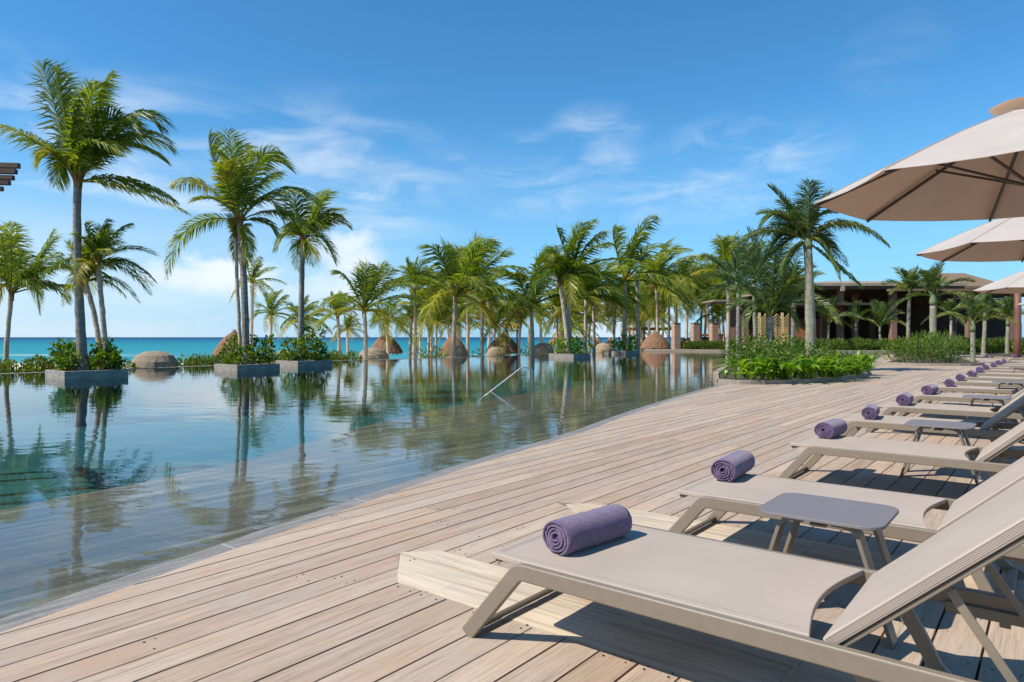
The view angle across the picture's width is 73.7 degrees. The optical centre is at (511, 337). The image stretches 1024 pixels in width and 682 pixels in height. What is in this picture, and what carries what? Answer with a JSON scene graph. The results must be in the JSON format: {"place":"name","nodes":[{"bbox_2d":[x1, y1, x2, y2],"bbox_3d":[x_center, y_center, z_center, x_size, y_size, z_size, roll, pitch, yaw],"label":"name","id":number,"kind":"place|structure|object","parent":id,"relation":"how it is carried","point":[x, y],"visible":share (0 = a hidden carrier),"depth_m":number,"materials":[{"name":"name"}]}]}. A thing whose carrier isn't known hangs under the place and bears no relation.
{"place":"outdoors","nodes":[
{"label":"outdoors","id":0,"kind":"place"},
{"bbox_2d":[0,162,20,190],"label":"slatted pergola","id":1,"kind":"object","parent":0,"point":[8,168],"visible":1,"depth_m":10.31,"materials":[{"name":"brown wood"}]},
{"bbox_2d":[12,363,201,369],"bbox_3d":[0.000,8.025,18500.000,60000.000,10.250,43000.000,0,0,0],"label":"beach","id":2,"kind":"structure","parent":0,"point":[55,366],"depth_m":80.81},
{"bbox_2d":[0,219,86,366],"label":"coconut palm","id":3,"kind":"object","parent":2,"relation":"on","point":[21,275],"visible":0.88,"depth_m":23.53,"materials":[{"name":"green plant"}]},
{"bbox_2d":[130,351,178,368],"bbox_3d":[-14.452,1.731,27.600,1.960,2.351,1.960,0,0,0],"label":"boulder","id":4,"kind":"object","parent":2,"relation":"on","point":[151,359],"visible":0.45,"depth_m":27.02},
{"bbox_2d":[0,350,362,373],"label":"hedge","id":5,"kind":"object","parent":2,"relation":"on","point":[46,364],"visible":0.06,"depth_m":28.08,"materials":[{"name":"green plant"}]},
{"bbox_2d":[229,256,286,345],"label":"coconut palm","id":6,"kind":"object","parent":2,"relation":"on","point":[255,270],"visible":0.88,"depth_m":46.90,"materials":[{"name":"green plant"}]},
{"bbox_2d":[249,289,297,348],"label":"coconut palm","id":7,"kind":"object","parent":2,"relation":"on","point":[272,311],"visible":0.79,"depth_m":51.82,"materials":[{"name":"green plant"}]},
{"bbox_2d":[278,294,334,343],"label":"coconut palm","id":8,"kind":"object","parent":2,"relation":"on","point":[307,309],"visible":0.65,"depth_m":49.73,"materials":[{"name":"green plant"}]},
{"bbox_2d":[309,290,372,352],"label":"coconut palm","id":9,"kind":"object","parent":2,"relation":"on","point":[325,310],"visible":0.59,"depth_m":41.90,"materials":[{"name":"green plant"}]},
{"bbox_2d":[329,313,368,354],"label":"coconut palm","id":10,"kind":"object","parent":2,"relation":"on","point":[350,329],"visible":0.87,"depth_m":55.91,"materials":[{"name":"green plant"}]},
{"bbox_2d":[297,257,431,359],"bbox_3d":[-8.410,-0.848,40.035,7.503,7.752,6.455,0,0,0],"label":"coconut palm","id":11,"kind":"object","parent":2,"relation":"on","point":[370,279],"visible":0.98,"depth_m":39.75,"materials":[{"name":"green plant"}]},
{"bbox_2d":[371,333,402,354],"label":"thatched hut","id":12,"kind":"object","parent":2,"relation":"on","point":[394,346],"visible":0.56,"depth_m":51.29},
{"bbox_2d":[367,296,421,356],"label":"coconut palm","id":13,"kind":"object","parent":2,"relation":"on","point":[393,301],"visible":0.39,"depth_m":49.62,"materials":[{"name":"green plant"}]},
{"bbox_2d":[381,255,448,358],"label":"coconut palm","id":14,"kind":"object","parent":2,"relation":"on","point":[412,270],"visible":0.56,"depth_m":41.87,"materials":[{"name":"green plant"}]},
{"bbox_2d":[395,295,441,358],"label":"coconut palm","id":15,"kind":"object","parent":2,"relation":"on","point":[411,312],"visible":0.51,"depth_m":42.90,"materials":[{"name":"green plant"}]},
{"bbox_2d":[399,279,476,356],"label":"coconut palm","id":16,"kind":"object","parent":2,"relation":"on","point":[421,293],"visible":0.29,"depth_m":52.47,"materials":[{"name":"green plant"}]},
{"bbox_2d":[418,300,465,356],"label":"coconut palm","id":17,"kind":"object","parent":2,"relation":"on","point":[444,322],"visible":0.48,"depth_m":51.91,"materials":[{"name":"green plant"}]},
{"bbox_2d":[382,233,545,357],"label":"coconut palm","id":18,"kind":"object","parent":2,"relation":"on","point":[456,274],"visible":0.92,"depth_m":40.68,"materials":[{"name":"green plant"}]},
{"bbox_2d":[447,271,521,356],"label":"coconut palm","id":19,"kind":"object","parent":2,"relation":"on","point":[483,298],"visible":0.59,"depth_m":44.89,"materials":[{"name":"green plant"}]},
{"bbox_2d":[428,231,548,356],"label":"coconut palm","id":20,"kind":"object","parent":2,"relation":"on","point":[504,254],"visible":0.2,"depth_m":49.88,"materials":[{"name":"green plant"}]},
{"bbox_2d":[483,245,603,356],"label":"coconut palm","id":21,"kind":"object","parent":2,"relation":"on","point":[517,277],"visible":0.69,"depth_m":42.40,"materials":[{"name":"green plant"}]},
{"bbox_2d":[396,262,758,358],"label":"palm grove","id":22,"kind":"object","parent":2,"relation":"on","point":[580,319],"visible":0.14,"depth_m":76.61,"materials":[{"name":"green plant"}]},
{"bbox_2d":[543,258,634,352],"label":"coconut palm","id":23,"kind":"object","parent":2,"relation":"on","point":[587,284],"visible":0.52,"depth_m":46.91,"materials":[{"name":"green plant"}]},
{"bbox_2d":[564,263,633,352],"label":"coconut palm","id":24,"kind":"object","parent":2,"relation":"on","point":[593,320],"visible":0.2,"depth_m":49.82,"materials":[{"name":"green plant"}]},
{"bbox_2d":[579,214,706,349],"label":"coconut palm","id":25,"kind":"object","parent":2,"relation":"on","point":[627,267],"visible":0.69,"depth_m":49.35,"materials":[{"name":"green plant"}]},
{"bbox_2d":[640,330,670,349],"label":"thatched hut","id":26,"kind":"object","parent":2,"relation":"on","point":[655,339],"visible":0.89,"depth_m":61.18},
{"bbox_2d":[0,408,423,509],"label":"pool floor","id":27,"kind":"structure","parent":0,"point":[37,468],"depth_m":15.20,"materials":[{"name":"tile"}]},
{"bbox_2d":[45,368,127,426],"bbox_3d":[-12.492,1.720,20.062,1.650,1.540,1.650,0,0,40],"label":"pool planter","id":28,"kind":"object","parent":27,"relation":"on","point":[74,374],"visible":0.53,"depth_m":19.49,"materials":[{"name":"stone"}]},
{"bbox_2d":[46,336,88,370],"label":"leafy shrub","id":29,"kind":"object","parent":28,"relation":"on","point":[64,359],"visible":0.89,"depth_m":19.79,"materials":[{"name":"green plant"}]},
{"bbox_2d":[49,232,139,369],"bbox_3d":[-12.778,-1.076,20.721,2.495,4.364,2.269,0,0,27],"label":"coconut palm","id":30,"kind":"object","parent":28,"relation":"on","point":[91,272],"visible":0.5,"depth_m":20.50,"materials":[{"name":"green plant"}]},
{"bbox_2d":[0,58,191,370],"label":"coconut palm","id":31,"kind":"object","parent":28,"relation":"on","point":[96,144],"visible":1,"depth_m":19.79,"materials":[{"name":"green plant"}]},
{"bbox_2d":[39,217,157,369],"bbox_3d":[-12.231,-1.257,20.524,3.047,4.709,3.031,0,0,-12],"label":"coconut palm","id":32,"kind":"object","parent":28,"relation":"on","point":[102,240],"visible":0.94,"depth_m":20.40,"materials":[{"name":"green plant"}]},
{"bbox_2d":[84,336,130,369],"bbox_3d":[-12.011,0.505,20.234,1.202,1.115,1.236,0,0,0],"label":"leafy shrub","id":33,"kind":"object","parent":28,"relation":"on","point":[113,360],"visible":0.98,"depth_m":20.10,"materials":[{"name":"green plant"}]},
{"bbox_2d":[214,363,279,371],"bbox_3d":[-9.480,1.720,24.441,1.620,1.540,1.620,0,0,40],"label":"pool planter","id":34,"kind":"object","parent":27,"relation":"on","point":[235,367],"visible":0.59,"depth_m":23.90,"materials":[{"name":"stone"}]},
{"bbox_2d":[223,212,252,364],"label":"coconut palm","id":35,"kind":"object","parent":34,"relation":"on","point":[231,223],"visible":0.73,"depth_m":24.54,"materials":[{"name":"plant"}]},
{"bbox_2d":[217,334,276,364],"bbox_3d":[-9.481,0.450,24.332,2.083,1.187,1.287,0,0,0],"label":"leafy shrub","id":36,"kind":"object","parent":34,"relation":"on","point":[260,351],"visible":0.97,"depth_m":24.39,"materials":[{"name":"green plant"}]},
{"bbox_2d":[162,126,335,364],"bbox_3d":[-9.354,-3.177,24.414,5.769,8.546,3.592,0,0,-21],"label":"coconut palm","id":37,"kind":"object","parent":34,"relation":"on","point":[231,178],"visible":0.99,"depth_m":24.15,"materials":[{"name":"green plant"}]},
{"bbox_2d":[276,359,331,366],"bbox_3d":[-8.570,1.720,28.141,1.620,1.540,1.620,0,0,40],"label":"pool planter","id":38,"kind":"object","parent":27,"relation":"on","point":[294,363],"visible":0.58,"depth_m":27.55,"materials":[{"name":"stone"}]},
{"bbox_2d":[278,320,330,360],"bbox_3d":[-8.584,0.134,28.129,1.730,1.846,1.626,0,0,37],"label":"leafy shrub","id":39,"kind":"object","parent":38,"relation":"on","point":[319,343],"visible":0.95,"depth_m":28.01,"materials":[{"name":"green plant"}]},
{"bbox_2d":[272,186,353,360],"bbox_3d":[-8.194,-2.680,28.457,3.077,7.542,3.140,0,0,38],"label":"coconut palm","id":40,"kind":"object","parent":38,"relation":"on","point":[319,219],"visible":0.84,"depth_m":28.07,"materials":[{"name":"green plant"}]},
{"bbox_2d":[0,408,633,618],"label":"pool shelf","id":41,"kind":"object","parent":27,"relation":"on","point":[54,549],"visible":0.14,"depth_m":5.36,"materials":[{"name":"tile"}]},
{"bbox_2d":[0,353,885,631],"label":"pool coping","id":42,"kind":"object","parent":41,"relation":"on","point":[36,612],"visible":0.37,"depth_m":3.85,"materials":[{"name":"stone"}]},
{"bbox_2d":[549,353,590,357],"bbox_3d":[3.372,1.720,39.833,1.750,1.540,1.750,0,0,40],"label":"pool planter","id":43,"kind":"object","parent":27,"relation":"on","point":[575,355],"visible":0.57,"depth_m":39.27,"materials":[{"name":"stone"}]},
{"bbox_2d":[534,244,587,353],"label":"coconut palm","id":44,"kind":"object","parent":43,"relation":"on","point":[559,275],"visible":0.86,"depth_m":39.48,"materials":[{"name":"green plant"}]},
{"bbox_2d":[550,336,586,353],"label":"leafy shrub","id":45,"kind":"object","parent":43,"relation":"on","point":[578,340],"visible":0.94,"depth_m":39.65,"materials":[{"name":"green plant"}]},
{"bbox_2d":[526,216,651,349],"bbox_3d":[4.356,-2.968,39.866,7.375,8.155,7.143,0,0,24],"label":"coconut palm","id":46,"kind":"object","parent":43,"relation":"on","point":[573,275],"visible":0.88,"depth_m":39.27,"materials":[{"name":"green plant"}]},
{"bbox_2d":[602,350,638,353],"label":"pool planter","id":47,"kind":"object","parent":27,"relation":"on","point":[619,352],"visible":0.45,"depth_m":47.70,"materials":[{"name":"stone"}]},
{"bbox_2d":[610,334,638,350],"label":"leafy shrub","id":48,"kind":"object","parent":47,"relation":"on","point":[622,345],"visible":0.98,"depth_m":48.31,"materials":[{"name":"green plant"}]},
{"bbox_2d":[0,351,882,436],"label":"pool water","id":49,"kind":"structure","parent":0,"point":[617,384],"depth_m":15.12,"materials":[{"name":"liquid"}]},
{"bbox_2d":[0,337,1022,362],"bbox_3d":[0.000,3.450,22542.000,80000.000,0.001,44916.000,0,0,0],"label":"sea","id":50,"kind":"structure","parent":0,"point":[22,348],"depth_m":322.98,"materials":[{"name":"liquid"}]},
{"bbox_2d":[0,354,1023,681],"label":"deck","id":51,"kind":"structure","parent":0,"point":[262,610],"depth_m":3.28,"materials":[{"name":"wood"}]},
{"bbox_2d":[758,493,904,647],"bbox_3d":[1.306,0.927,2.818,0.537,0.442,0.430,0,0,38],"label":"side table","id":52,"kind":"object","parent":51,"relation":"on","point":[855,518],"visible":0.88,"depth_m":2.77,"materials":[{"name":"beige metal"}]},
{"bbox_2d":[779,421,1023,477],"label":"sun lounger","id":53,"kind":"object","parent":51,"relation":"on","point":[925,453],"visible":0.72,"depth_m":4.98,"materials":[{"name":"fabric"}]},
{"bbox_2d":[814,418,846,438],"bbox_3d":[2.637,0.752,5.643,0.155,0.136,0.398,0,0,41],"label":"rolled towel","id":54,"kind":"object","parent":53,"relation":"on","point":[832,428],"visible":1,"depth_m":5.52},
{"bbox_2d":[813,96,1023,222],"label":"parasol","id":55,"kind":"object","parent":51,"relation":"on","point":[974,172],"visible":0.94,"depth_m":5.78,"materials":[{"name":"fabric"}]},
{"bbox_2d":[839,396,1023,463],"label":"sun lounger","id":56,"kind":"object","parent":51,"relation":"on","point":[856,423],"visible":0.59,"depth_m":6.51,"materials":[{"name":"fabric"}]},
{"bbox_2d":[900,419,981,484],"bbox_3d":[3.507,0.927,5.586,0.537,0.442,0.430,0,0,39],"label":"side table","id":57,"kind":"object","parent":51,"relation":"on","point":[943,425],"visible":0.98,"depth_m":5.52,"materials":[{"name":"beige metal"}]},
{"bbox_2d":[865,392,1023,442],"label":"sun lounger","id":58,"kind":"object","parent":51,"relation":"on","point":[893,408],"visible":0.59,"depth_m":7.88,"materials":[{"name":"fabric"}]},
{"bbox_2d":[897,388,1023,415],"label":"sun lounger","id":59,"kind":"object","parent":51,"relation":"on","point":[920,397],"visible":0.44,"depth_m":9.50,"materials":[{"name":"fabric"}]},
{"bbox_2d":[915,217,1023,262],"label":"parasol","id":60,"kind":"object","parent":51,"relation":"on","point":[998,240],"visible":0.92,"depth_m":9.30,"materials":[{"name":"fabric"}]},
{"bbox_2d":[923,384,1023,402],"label":"sun lounger","id":61,"kind":"object","parent":51,"relation":"on","point":[984,389],"visible":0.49,"depth_m":11.00,"materials":[{"name":"fabric"}]},
{"bbox_2d":[942,379,1023,392],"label":"sun lounger","id":62,"kind":"object","parent":51,"relation":"on","point":[976,382],"visible":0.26,"depth_m":12.43,"materials":[{"name":"fabric"}]},
{"bbox_2d":[973,271,1023,293],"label":"parasol","id":63,"kind":"object","parent":51,"relation":"on","point":[1012,284],"visible":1,"depth_m":15.94,"materials":[{"name":"fabric"}]},
{"bbox_2d":[1014,293,1020,357],"bbox_3d":[25.540,-0.535,34.500,0.400,3.430,0.390,0,0,0],"label":"timber post","id":64,"kind":"object","parent":51,"relation":"on","point":[1017,328],"visible":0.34,"depth_m":34.38,"materials":[{"name":"brown wood"}]},
{"bbox_2d":[0,0,1023,336],"label":"sky","id":65,"kind":"structure","parent":0,"point":[512,121],"materials":[{"name":"blue"}]},
{"bbox_2d":[680,231,763,351],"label":"coconut palm","id":66,"kind":"object","parent":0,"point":[724,244],"visible":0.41,"depth_m":53.91,"materials":[{"name":"green plant"}]},
{"bbox_2d":[886,352,1012,680],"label":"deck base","id":67,"kind":"object","parent":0,"point":[1001,570],"visible":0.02,"depth_m":2.80,"materials":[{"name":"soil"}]},
{"bbox_2d":[398,503,1023,681],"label":"deck cross boards","id":68,"kind":"object","parent":67,"relation":"on","point":[681,651],"visible":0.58,"depth_m":2.81,"materials":[{"name":"wood"}]},
{"bbox_2d":[462,479,1023,681],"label":"sun lounger","id":69,"kind":"object","parent":68,"relation":"on","point":[766,599],"visible":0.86,"depth_m":2.16,"materials":[{"name":"fabric"}]},
{"bbox_2d":[542,504,631,555],"bbox_3d":[0.303,0.755,2.702,0.394,0.130,0.142,0,0,-44],"label":"rolled towel","id":70,"kind":"object","parent":69,"relation":"on","point":[569,534],"visible":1,"depth_m":2.62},
{"bbox_2d":[668,456,1023,593],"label":"sun lounger","id":71,"kind":"object","parent":68,"relation":"on","point":[748,494],"visible":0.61,"depth_m":3.42,"materials":[{"name":"fabric"}]},
{"bbox_2d":[711,450,754,482],"bbox_3d":[1.306,0.754,4.024,0.148,0.131,0.413,0,0,34],"label":"rolled towel","id":72,"kind":"object","parent":71,"relation":"on","point":[733,466],"visible":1,"depth_m":3.89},
{"bbox_2d":[713,365,869,384],"bbox_3d":[9.047,1.250,22.028,4.615,0.400,12.731,0,0,23],"label":"planting bed","id":73,"kind":"object","parent":67,"relation":"on","point":[719,378],"visible":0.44,"depth_m":17.59,"materials":[{"name":"stone"}]},
{"bbox_2d":[692,244,780,360],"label":"royal palm","id":74,"kind":"object","parent":73,"relation":"on","point":[738,263],"visible":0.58,"depth_m":30.98,"materials":[{"name":"green plant"}]},
{"bbox_2d":[708,355,768,378],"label":"broadleaf plant","id":75,"kind":"object","parent":73,"relation":"on","point":[741,361],"visible":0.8,"depth_m":17.31,"materials":[{"name":"green plant"}]},
{"bbox_2d":[733,354,784,379],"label":"broadleaf plant","id":76,"kind":"object","parent":73,"relation":"on","point":[766,370],"visible":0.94,"depth_m":16.80,"materials":[{"name":"green plant"}]},
{"bbox_2d":[722,333,797,376],"bbox_3d":[6.897,0.518,19.009,2.081,1.309,2.495,0,0,0],"label":"bed shrub","id":77,"kind":"object","parent":73,"relation":"on","point":[756,353],"visible":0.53,"depth_m":18.91,"materials":[{"name":"green plant"}]},
{"bbox_2d":[724,331,804,364],"bbox_3d":[8.793,0.469,23.594,2.897,1.386,3.296,0,0,0],"label":"bed shrub","id":78,"kind":"object","parent":73,"relation":"on","point":[752,342],"visible":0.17,"depth_m":23.80,"materials":[{"name":"green plant"}]},
{"bbox_2d":[715,225,819,357],"bbox_3d":[9.806,-1.544,26.108,4.022,5.576,3.420,0,0,0],"label":"royal palm","id":79,"kind":"object","parent":73,"relation":"on","point":[777,300],"visible":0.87,"depth_m":25.83,"materials":[{"name":"green plant"}]},
{"bbox_2d":[745,356,814,379],"bbox_3d":[6.606,0.764,17.056,1.380,0.578,1.413,0,0,-26],"label":"broadleaf plant","id":80,"kind":"object","parent":73,"relation":"on","point":[775,364],"visible":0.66,"depth_m":16.90,"materials":[{"name":"green plant"}]},
{"bbox_2d":[740,260,842,356],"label":"royal palm","id":81,"kind":"object","parent":73,"relation":"on","point":[818,287],"visible":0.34,"depth_m":29.89,"materials":[{"name":"green plant"}]},
{"bbox_2d":[753,333,839,370],"bbox_3d":[8.432,0.499,20.291,2.484,1.302,2.760,0,0,0],"label":"bed shrub","id":82,"kind":"object","parent":73,"relation":"on","point":[799,348],"visible":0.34,"depth_m":20.14,"materials":[{"name":"green plant"}]},
{"bbox_2d":[777,353,836,378],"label":"broadleaf plant","id":83,"kind":"object","parent":73,"relation":"on","point":[815,367],"visible":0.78,"depth_m":17.27,"materials":[{"name":"green plant"}]},
{"bbox_2d":[731,178,890,355],"bbox_3d":[10.004,-2.037,22.647,5.478,6.526,2.273,0,0,0],"label":"royal palm","id":84,"kind":"object","parent":73,"relation":"on","point":[801,223],"visible":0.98,"depth_m":22.41,"materials":[{"name":"green plant"}]},
{"bbox_2d":[779,354,863,377],"bbox_3d":[8.004,0.753,17.947,1.152,0.602,1.920,0,0,-38],"label":"broadleaf plant","id":85,"kind":"object","parent":73,"relation":"on","point":[835,365],"visible":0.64,"depth_m":17.66,"materials":[{"name":"green plant"}]},
{"bbox_2d":[886,355,984,365],"bbox_3d":[21.546,1.250,35.029,3.593,0.400,17.892,0,0,31],"label":"planting bed","id":86,"kind":"object","parent":67,"relation":"on","point":[962,362],"visible":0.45,"depth_m":28.33,"materials":[{"name":"stone"}]},
{"bbox_2d":[881,265,923,355],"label":"royal palm","id":87,"kind":"object","parent":86,"relation":"on","point":[910,275],"visible":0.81,"depth_m":39.92,"materials":[{"name":"green plant"}]},
{"bbox_2d":[880,334,927,362],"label":"feathery shrub","id":88,"kind":"object","parent":86,"relation":"on","point":[900,350],"visible":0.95,"depth_m":28.76,"materials":[{"name":"green plant"}]},
{"bbox_2d":[904,331,950,362],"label":"feathery shrub","id":89,"kind":"object","parent":86,"relation":"on","point":[930,342],"visible":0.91,"depth_m":28.53,"materials":[{"name":"green plant"}]},
{"bbox_2d":[882,261,989,343],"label":"royal palm","id":90,"kind":"object","parent":86,"relation":"on","point":[932,282],"visible":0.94,"depth_m":37.84,"materials":[{"name":"green plant"}]},
{"bbox_2d":[928,334,973,362],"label":"feathery shrub","id":91,"kind":"object","parent":86,"relation":"on","point":[951,348],"visible":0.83,"depth_m":28.88,"materials":[{"name":"green plant"}]},
{"bbox_2d":[936,292,1020,361],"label":"royal palm","id":92,"kind":"object","parent":86,"relation":"on","point":[974,309],"visible":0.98,"depth_m":30.42,"materials":[{"name":"green plant"}]},
{"bbox_2d":[982,353,1023,358],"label":"planting bed","id":93,"kind":"object","parent":67,"relation":"on","point":[1003,356],"visible":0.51,"depth_m":39.37,"materials":[{"name":"stone"}]},
{"bbox_2d":[986,295,1023,353],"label":"royal palm","id":94,"kind":"object","parent":93,"relation":"on","point":[1006,306],"visible":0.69,"depth_m":43.92,"materials":[{"name":"green plant"}]},
{"bbox_2d":[919,273,1023,340],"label":"pavilion wing","id":95,"kind":"structure","parent":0,"point":[996,327],"depth_m":62.52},
{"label":"land","id":96,"kind":"structure","parent":0,"visible":0},
{"bbox_2d":[616,237,723,332],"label":"coconut palm","id":97,"kind":"object","parent":96,"relation":"on","point":[657,264],"visible":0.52,"depth_m":64.93,"materials":[{"name":"green plant"}]},
{"bbox_2d":[640,278,699,346],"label":"coconut palm","id":98,"kind":"object","parent":96,"relation":"on","point":[663,304],"visible":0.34,"depth_m":67.90,"materials":[{"name":"green plant"}]},
{"bbox_2d":[647,255,724,322],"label":"coconut palm","id":99,"kind":"object","parent":96,"relation":"on","point":[690,303],"visible":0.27,"depth_m":67.93,"materials":[{"name":"green plant"}]},
{"bbox_2d":[688,290,751,335],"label":"coconut palm","id":100,"kind":"object","parent":96,"relation":"on","point":[716,309],"visible":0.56,"depth_m":67.79,"materials":[{"name":"green plant"}]},
{"bbox_2d":[682,339,761,349],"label":"hedge","id":101,"kind":"object","parent":96,"relation":"on","point":[711,344],"visible":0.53,"depth_m":58.88,"materials":[{"name":"green plant"}]},
{"bbox_2d":[681,281,975,352],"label":"pavilion","id":102,"kind":"structure","parent":96,"relation":"on","point":[851,292],"depth_m":58.79,"materials":[{"name":"wood"}]},
{"bbox_2d":[765,336,899,349],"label":"hedge","id":103,"kind":"object","parent":96,"relation":"on","point":[860,343],"visible":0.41,"depth_m":50.94,"materials":[{"name":"green plant"}]},
{"bbox_2d":[815,295,863,339],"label":"royal palm","id":104,"kind":"object","parent":96,"relation":"on","point":[826,315],"visible":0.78,"depth_m":51.76,"materials":[{"name":"green plant"}]},
{"bbox_2d":[850,299,906,349],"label":"royal palm","id":105,"kind":"object","parent":96,"relation":"on","point":[878,307],"visible":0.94,"depth_m":51.43,"materials":[{"name":"green plant"}]},
{"bbox_2d":[924,299,965,353],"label":"royal palm","id":106,"kind":"object","parent":96,"relation":"on","point":[950,306],"visible":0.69,"depth_m":47.91,"materials":[{"name":"green plant"}]},
{"bbox_2d":[890,337,1013,353],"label":"hedge","id":107,"kind":"object","parent":96,"relation":"on","point":[995,345],"visible":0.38,"depth_m":48.01,"materials":[{"name":"green plant"}]},
{"bbox_2d":[952,291,1003,354],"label":"royal palm","id":108,"kind":"object","parent":96,"relation":"on","point":[987,301],"visible":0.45,"depth_m":45.88,"materials":[{"name":"green plant"}]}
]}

